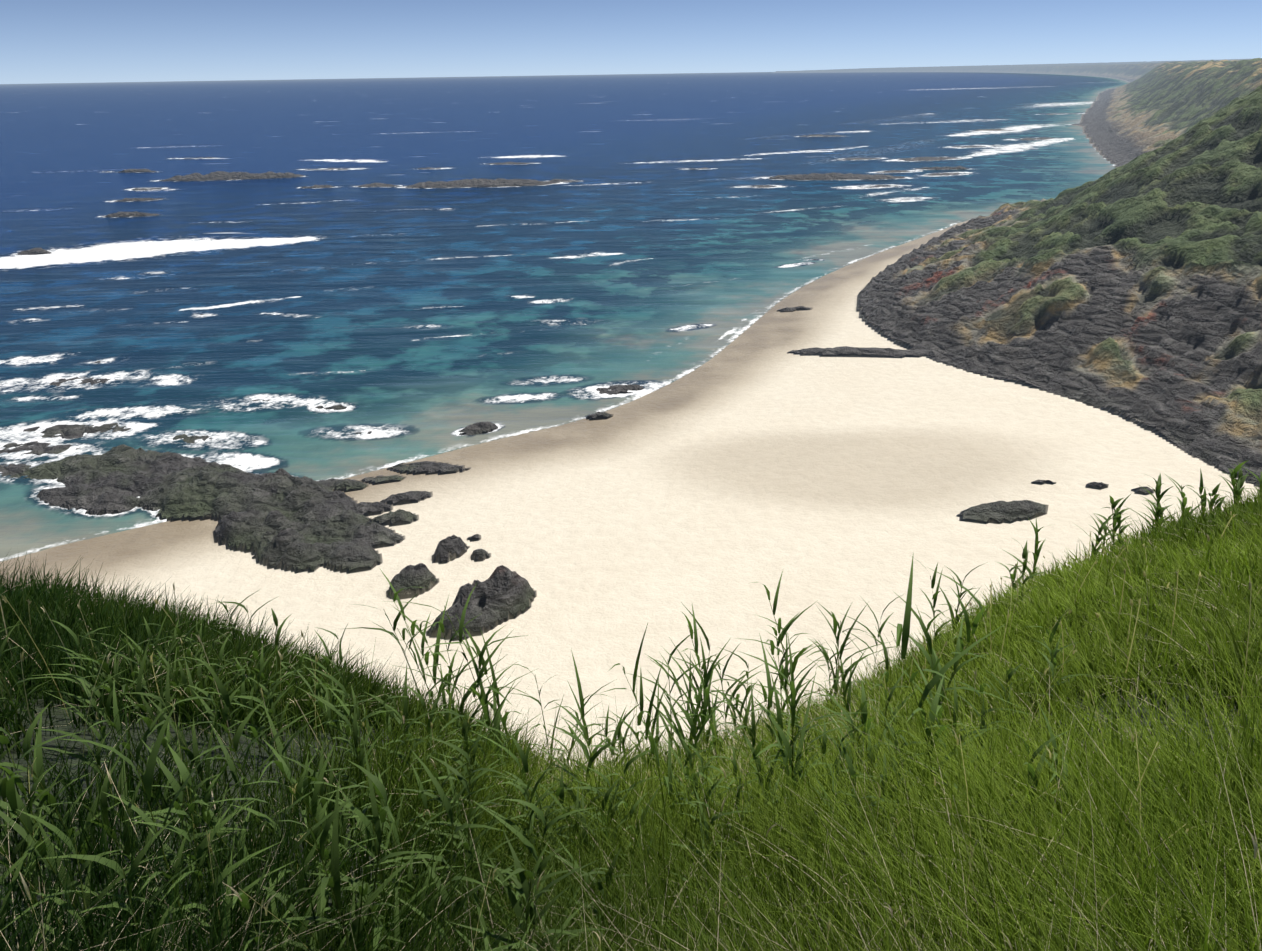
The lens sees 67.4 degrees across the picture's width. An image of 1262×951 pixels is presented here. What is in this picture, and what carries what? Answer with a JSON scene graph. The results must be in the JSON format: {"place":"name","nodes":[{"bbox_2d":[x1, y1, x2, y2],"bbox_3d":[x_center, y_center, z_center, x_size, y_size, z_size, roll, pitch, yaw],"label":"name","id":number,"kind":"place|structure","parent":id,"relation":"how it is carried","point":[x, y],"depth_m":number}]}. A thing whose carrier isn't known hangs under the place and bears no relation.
{"place":"outdoors","nodes":[
{"label":"outdoors","id":0,"kind":"place"},
{"bbox_2d":[0,72,1128,561],"bbox_3d":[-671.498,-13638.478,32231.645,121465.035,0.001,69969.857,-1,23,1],"label":"ocean","id":1,"kind":"structure","parent":0,"point":[400,320],"depth_m":203.98},
{"bbox_2d":[0,58,1261,950],"bbox_3d":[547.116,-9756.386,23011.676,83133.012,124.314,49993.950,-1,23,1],"label":"terrain","id":2,"kind":"structure","parent":0,"point":[963,400],"depth_m":77.28},
{"bbox_2d":[0,460,1261,950],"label":"grass","id":3,"kind":"structure","parent":2,"relation":"on","point":[586,856],"depth_m":5.33},
{"bbox_2d":[0,0,1261,83],"label":"sky","id":4,"kind":"structure","parent":0,"point":[42,41]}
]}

